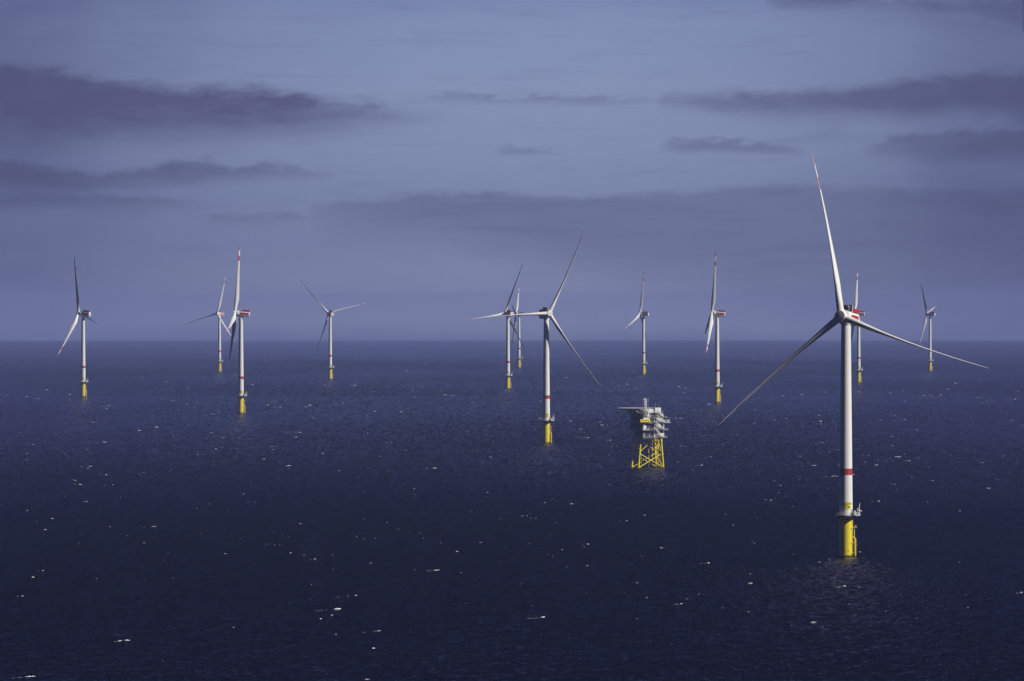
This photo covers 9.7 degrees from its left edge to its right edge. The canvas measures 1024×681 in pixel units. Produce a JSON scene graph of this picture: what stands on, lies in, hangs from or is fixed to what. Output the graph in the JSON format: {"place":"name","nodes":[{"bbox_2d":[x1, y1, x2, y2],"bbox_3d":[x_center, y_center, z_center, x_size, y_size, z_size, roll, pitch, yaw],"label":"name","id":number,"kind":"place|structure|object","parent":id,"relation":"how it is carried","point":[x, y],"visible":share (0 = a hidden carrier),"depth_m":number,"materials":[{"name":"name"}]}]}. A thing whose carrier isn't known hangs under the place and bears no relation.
{"place":"outdoors","nodes":[
{"label":"outdoors","id":0,"kind":"place"},
{"bbox_2d":[0,340,1023,680],"bbox_3d":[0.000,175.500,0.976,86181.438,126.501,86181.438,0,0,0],"label":"sea","id":1,"kind":"structure","parent":0,"point":[456,570],"depth_m":3343.24,"materials":[{"name":"liquid"}]},
{"bbox_2d":[57,258,95,395],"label":"wind turbine","id":2,"kind":"object","parent":1,"relation":"in","point":[84,313],"visible":0.99,"depth_m":7981.47,"materials":[{"name":"white paint"}]},
{"bbox_2d":[188,276,234,371],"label":"wind turbine","id":3,"kind":"object","parent":1,"relation":"in","point":[218,313],"visible":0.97,"depth_m":11448.20,"materials":[{"name":"white paint"}]},
{"bbox_2d":[226,245,249,412],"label":"wind turbine","id":4,"kind":"object","parent":1,"relation":"in","point":[241,394],"visible":0.98,"depth_m":6646.88,"materials":[{"name":"white paint"}]},
{"bbox_2d":[301,281,364,378],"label":"wind turbine","id":5,"kind":"object","parent":1,"relation":"in","point":[330,313],"visible":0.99,"depth_m":10117.21,"materials":[{"name":"white paint"}]},
{"bbox_2d":[462,265,525,388],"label":"wind turbine","id":6,"kind":"object","parent":1,"relation":"in","point":[507,311],"visible":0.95,"depth_m":8802.46,"materials":[{"name":"white paint"}]},
{"bbox_2d":[0,349,1021,677],"bbox_3d":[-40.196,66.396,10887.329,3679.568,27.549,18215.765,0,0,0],"label":"whitecaps","id":7,"kind":"object","parent":1,"relation":"on","point":[456,551],"visible":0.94,"depth_m":4377.62,"materials":[{"name":"liquid"}]},
{"bbox_2d":[511,291,523,366],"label":"wind turbine","id":8,"kind":"object","parent":1,"relation":"in","point":[519,358],"visible":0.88,"depth_m":12388.51,"materials":[{"name":"white paint"}]},
{"bbox_2d":[467,233,600,442],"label":"wind turbine","id":9,"kind":"object","parent":1,"relation":"in","point":[545,313],"visible":0.99,"depth_m":5140.86,"materials":[{"name":"white paint"}]},
{"bbox_2d":[626,276,648,373],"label":"wind turbine","id":10,"kind":"object","parent":1,"relation":"in","point":[642,315],"visible":0.99,"depth_m":10971.34,"materials":[{"name":"white paint"}]},
{"bbox_2d":[619,398,670,467],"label":"offshore substation","id":11,"kind":"object","parent":1,"relation":"in","point":[647,424],"visible":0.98,"depth_m":4327.40,"materials":[{"name":"yellow paint"}]},
{"bbox_2d":[705,252,724,401],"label":"wind turbine","id":12,"kind":"object","parent":1,"relation":"in","point":[717,314],"visible":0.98,"depth_m":7463.20,"materials":[{"name":"white paint"}]},
{"bbox_2d":[718,154,986,555],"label":"wind turbine","id":13,"kind":"object","parent":1,"relation":"in","point":[846,317],"visible":0.99,"depth_m":2766.31,"materials":[{"name":"white paint"}]},
{"bbox_2d":[851,270,864,381],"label":"wind turbine","id":14,"kind":"object","parent":1,"relation":"in","point":[859,369],"visible":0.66,"depth_m":9621.69,"materials":[{"name":"white paint"}]},
{"bbox_2d":[918,284,935,370],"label":"wind turbine","id":15,"kind":"object","parent":1,"relation":"in","point":[929,313],"visible":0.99,"depth_m":11632.79,"materials":[{"name":"white paint"}]},
{"bbox_2d":[0,0,1023,339],"label":"sky","id":16,"kind":"structure","parent":0,"point":[406,160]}
]}

